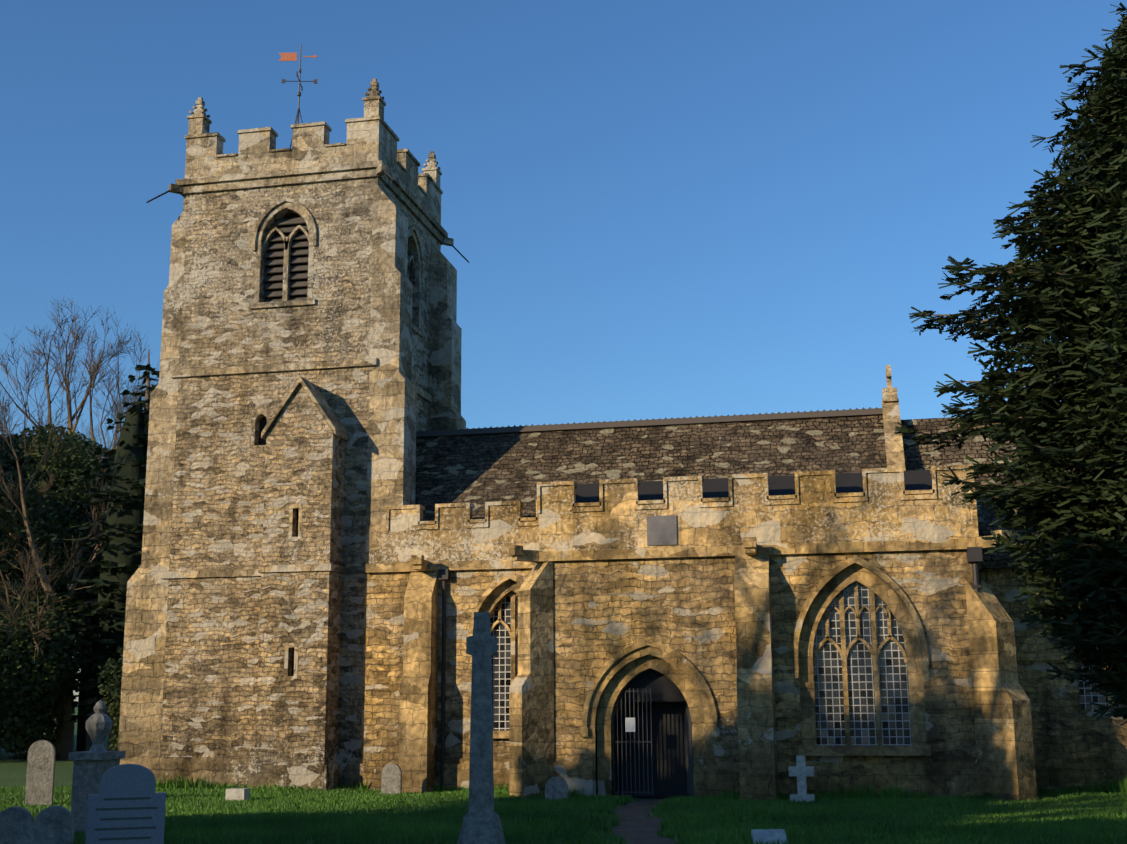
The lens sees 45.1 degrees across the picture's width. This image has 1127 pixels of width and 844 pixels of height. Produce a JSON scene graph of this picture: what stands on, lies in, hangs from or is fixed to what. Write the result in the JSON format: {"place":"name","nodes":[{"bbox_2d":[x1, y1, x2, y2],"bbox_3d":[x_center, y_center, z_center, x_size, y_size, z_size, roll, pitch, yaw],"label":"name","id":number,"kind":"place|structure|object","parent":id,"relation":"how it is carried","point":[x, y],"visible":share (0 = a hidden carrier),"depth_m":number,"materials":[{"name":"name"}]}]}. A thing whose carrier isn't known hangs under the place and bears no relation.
{"place":"outdoors","nodes":[
{"label":"outdoors","id":0,"kind":"place"},
{"bbox_2d":[160,177,440,764],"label":"tower","id":1,"kind":"structure","parent":0,"point":[229,690],"depth_m":28.20,"materials":[{"name":"stone"}]},
{"bbox_2d":[259,214,308,675],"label":"tower windows","id":2,"kind":"structure","parent":1,"relation":"in","point":[263,423],"depth_m":29.55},
{"bbox_2d":[118,78,465,790],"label":"tower dressings","id":3,"kind":"structure","parent":1,"relation":"attached to","point":[368,149],"depth_m":28.89,"materials":[{"name":"beige stone"}]},
{"bbox_2d":[282,44,316,147],"bbox_3d":[-5.995,-7.011,30.562,0.675,3.203,0.593,-11,-15,42],"label":"weathervane pole","id":4,"kind":"object","parent":3,"relation":"attached to","point":[299,94],"visible":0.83,"depth_m":30.62,"materials":[{"name":"grey metal"}]},
{"bbox_2d":[279,53,317,60],"bbox_3d":[-6.024,-8.294,30.782,0.900,0.200,0.012,-1,-11,1],"label":"weather vane","id":5,"kind":"object","parent":4,"relation":"attached to","point":[289,57],"visible":1,"depth_m":30.77,"materials":[{"name":"orange metal"}]},
{"bbox_2d":[146,170,468,262],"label":"tower lead spouts","id":6,"kind":"object","parent":3,"relation":"attached to","point":[392,178],"visible":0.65,"depth_m":29.79,"materials":[{"name":"grey metal"}]},
{"bbox_2d":[263,217,412,315],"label":"belfry louvres","id":7,"kind":"object","parent":3,"relation":"on","point":[293,268],"visible":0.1,"depth_m":29.46,"materials":[{"name":"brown wood"}]},
{"bbox_2d":[0,701,666,799],"bbox_3d":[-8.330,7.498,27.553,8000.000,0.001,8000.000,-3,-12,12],"label":"ground","id":8,"kind":"structure","parent":0,"point":[13,772],"depth_m":36.67,"materials":[{"name":"green plant"}]},
{"bbox_2d":[0,520,48,594],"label":"shrub","id":9,"kind":"object","parent":8,"relation":"on","point":[9,557],"visible":0.04,"depth_m":45.07,"materials":[{"name":"green plant"}]},
{"bbox_2d":[0,806,73,843],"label":"double gravestone","id":10,"kind":"object","parent":8,"relation":"on","point":[48,825],"visible":1,"depth_m":10.98,"materials":[{"name":"grey stone"}]},
{"bbox_2d":[25,740,55,805],"bbox_3d":[-8.996,6.084,23.317,0.440,1.199,0.148,1,-12,-8],"label":"round headstone","id":11,"kind":"object","parent":8,"relation":"on","point":[40,774],"visible":0.88,"depth_m":23.28,"materials":[{"name":"grey stone"}]},
{"bbox_2d":[0,393,112,759],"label":"bare tree","id":12,"kind":"object","parent":8,"relation":"on","point":[66,739],"visible":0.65,"depth_m":42.85,"materials":[{"name":"brown plant"}]},
{"bbox_2d":[0,424,122,758],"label":"evergreen trees","id":13,"kind":"object","parent":8,"relation":"on","point":[71,465],"visible":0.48,"depth_m":43.47,"materials":[{"name":"green plant"}]},
{"bbox_2d":[45,479,107,640],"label":"shrub","id":14,"kind":"object","parent":8,"relation":"on","point":[100,554],"visible":0.02,"depth_m":47.30,"materials":[{"name":"green plant"}]},
{"bbox_2d":[0,295,159,751],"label":"bare tree","id":15,"kind":"object","parent":8,"relation":"on","point":[84,742],"visible":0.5,"depth_m":52.09,"materials":[{"name":"brown plant"}]},
{"bbox_2d":[29,311,157,734],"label":"bare tree","id":16,"kind":"object","parent":8,"relation":"on","point":[116,425],"visible":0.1,"depth_m":62.77,"materials":[{"name":"brown plant"}]},
{"bbox_2d":[68,700,125,834],"bbox_3d":[-6.409,4.750,18.604,0.600,1.840,0.600,-3,-12,12],"label":"urn monument","id":17,"kind":"object","parent":8,"relation":"on","point":[94,763],"visible":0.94,"depth_m":18.40,"materials":[{"name":"grey stone"}]},
{"bbox_2d":[39,349,159,750],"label":"conifer","id":18,"kind":"object","parent":8,"relation":"on","point":[97,495],"depth_m":43.74,"materials":[{"name":"green plant"}]},
{"bbox_2d":[85,764,165,843],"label":"gravestone","id":19,"kind":"object","parent":8,"relation":"on","point":[127,780],"visible":1,"depth_m":12.06,"materials":[{"name":"grey stone"}]},
{"bbox_2d":[95,797,156,840],"bbox_3d":[-3.880,3.603,12.014,0.520,0.530,0.004,3,-12,-18],"label":"gravestone inscription","id":20,"kind":"object","parent":19,"relation":"attached to","point":[125,818],"visible":1,"depth_m":12.03,"materials":[{"name":"grey stone"}]},
{"bbox_2d":[225,788,249,800],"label":"stone block","id":21,"kind":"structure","parent":8,"relation":"on","point":[237,793],"depth_m":23.91,"materials":[{"name":"white stone"}]},
{"bbox_2d":[381,763,401,794],"bbox_3d":[-3.175,6.648,25.024,0.360,0.680,0.090,-2,-12,7],"label":"headstone","id":22,"kind":"object","parent":8,"relation":"on","point":[391,779],"visible":0.88,"depth_m":24.99,"materials":[{"name":"grey stone"}]},
{"bbox_2d":[457,612,505,843],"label":"stone cross monument","id":23,"kind":"object","parent":8,"relation":"on","point":[481,823],"visible":1,"depth_m":14.94,"materials":[{"name":"grey stone"}]},
{"bbox_2d":[545,776,568,799],"bbox_3d":[-0.117,6.419,23.562,0.400,0.500,0.090,-3,-12,12],"label":"gravestone","id":24,"kind":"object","parent":8,"relation":"on","point":[556,787],"depth_m":23.53,"materials":[{"name":"grey stone"}]},
{"bbox_2d":[366,365,1037,801],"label":"nave dressings","id":25,"kind":"structure","parent":8,"relation":"on","point":[1004,767],"depth_m":24.08,"materials":[{"name":"beige stone"}]},
{"bbox_2d":[416,407,882,437],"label":"roof ridge","id":26,"kind":"structure","parent":25,"relation":"attached to","point":[684,420],"depth_m":29.33,"materials":[{"name":"grey stone"}]},
{"bbox_2d":[613,688,692,795],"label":"iron gate","id":27,"kind":"structure","parent":25,"relation":"attached to","point":[688,752],"depth_m":24.52,"materials":[{"name":"black metal"}]},
{"bbox_2d":[625,718,634,731],"bbox_3d":[1.210,5.487,24.578,0.180,0.250,0.008,-3,-12,12],"label":"door notice","id":28,"kind":"object","parent":27,"relation":"attached to","point":[629,724],"depth_m":24.57,"materials":[{"name":"white paper"}]},
{"bbox_2d":[614,669,693,798],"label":"interior door","id":29,"kind":"structure","parent":25,"relation":"attached to","point":[668,700],"depth_m":25.10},
{"bbox_2d":[647,515,676,545],"bbox_3d":[1.807,1.992,24.900,0.550,0.540,0.030,-3,-12,12],"label":"wall plaque","id":30,"kind":"object","parent":25,"relation":"attached to","point":[661,530],"visible":0.93,"depth_m":24.89,"materials":[{"name":"stone"}]},
{"bbox_2d":[490,583,911,745],"bbox_3d":[2.252,4.500,25.237,8.126,2.990,0.321,-5,-12,22],"label":"window glazing","id":31,"kind":"structure","parent":25,"relation":"attached to","point":[894,702],"depth_m":24.01,"materials":[{"name":"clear glass"}]},
{"bbox_2d":[438,547,982,787],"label":"downpipes","id":32,"kind":"object","parent":25,"relation":"attached to","point":[974,556],"visible":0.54,"depth_m":26.28,"materials":[{"name":"grey metal"}]},
{"bbox_2d":[539,549,981,796],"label":"aisle walls","id":33,"kind":"structure","parent":8,"relation":"on","point":[605,612],"depth_m":24.29,"materials":[{"name":"stone"}]},
{"bbox_2d":[369,464,978,563],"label":"battlemented parapet","id":34,"kind":"structure","parent":33,"relation":"on","point":[884,505],"depth_m":24.83,"materials":[{"name":"beige stone"}]},
{"bbox_2d":[576,470,931,502],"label":"aisle lead roof","id":35,"kind":"structure","parent":33,"relation":"on","point":[785,485],"depth_m":25.60,"materials":[{"name":"black metal"}]},
{"bbox_2d":[751,829,787,843],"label":"stone block","id":36,"kind":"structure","parent":8,"relation":"on","point":[763,835],"depth_m":16.31,"materials":[{"name":"white stone"}]},
{"bbox_2d":[788,755,814,801],"bbox_3d":[4.029,6.064,22.930,0.420,0.820,0.280,-3,-12,12],"label":"white cross","id":37,"kind":"object","parent":8,"relation":"on","point":[801,770],"visible":0.85,"depth_m":22.89,"materials":[{"name":"stone"}]},
{"bbox_2d":[363,568,532,790],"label":"nave walls","id":38,"kind":"structure","parent":0,"point":[466,590],"depth_m":26.69,"materials":[{"name":"beige stone"}]},
{"bbox_2d":[0,785,1126,843],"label":"grass","id":39,"kind":"structure","parent":0,"point":[281,816],"depth_m":19.53,"materials":[{"name":"green plant"}]},
{"bbox_2d":[156,774,1126,800],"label":"grass tufts","id":40,"kind":"object","parent":39,"relation":"on","point":[894,793],"depth_m":24.07,"materials":[{"name":"green plant"}]},
{"bbox_2d":[0,0,1126,700],"label":"sky","id":41,"kind":"structure","parent":0,"point":[656,209],"materials":[{"name":"blue"}]},
{"bbox_2d":[603,799,681,843],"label":"church path","id":42,"kind":"structure","parent":0,"point":[637,825],"depth_m":19.46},
{"bbox_2d":[415,415,886,520],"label":"nave roof","id":43,"kind":"structure","parent":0,"point":[478,471],"depth_m":28.54,"materials":[{"name":"stone"}]},
{"bbox_2d":[895,2,1126,725],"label":"yew tree","id":44,"kind":"object","parent":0,"point":[1094,580],"depth_m":16.01,"materials":[{"name":"green plant"}]},
{"bbox_2d":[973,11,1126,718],"bbox_3d":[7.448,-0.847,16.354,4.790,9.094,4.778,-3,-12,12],"label":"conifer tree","id":45,"kind":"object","parent":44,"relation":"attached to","point":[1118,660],"visible":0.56,"depth_m":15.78,"materials":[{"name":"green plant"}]},
{"bbox_2d":[981,568,1126,763],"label":"chancel walls","id":46,"kind":"structure","parent":0,"point":[1066,729],"depth_m":24.78,"materials":[{"name":"beige stone"}]},
{"bbox_2d":[901,417,1076,568],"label":"chancel roof","id":47,"kind":"structure","parent":46,"relation":"on","point":[925,457],"depth_m":27.27,"materials":[{"name":"stone"}]},
{"bbox_2d":[1016,653,1126,791],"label":"chancel dressings","id":48,"kind":"structure","parent":46,"relation":"attached to","point":[1057,776],"depth_m":24.42,"materials":[{"name":"beige stone"}]},
{"bbox_2d":[1077,600,1120,709],"bbox_3d":[10.007,4.240,25.043,1.200,2.200,0.030,-3,-12,12],"label":"chancel window","id":49,"kind":"structure","parent":46,"relation":"in","point":[1086,698],"depth_m":24.93,"materials":[{"name":"grey glass"}]}
]}

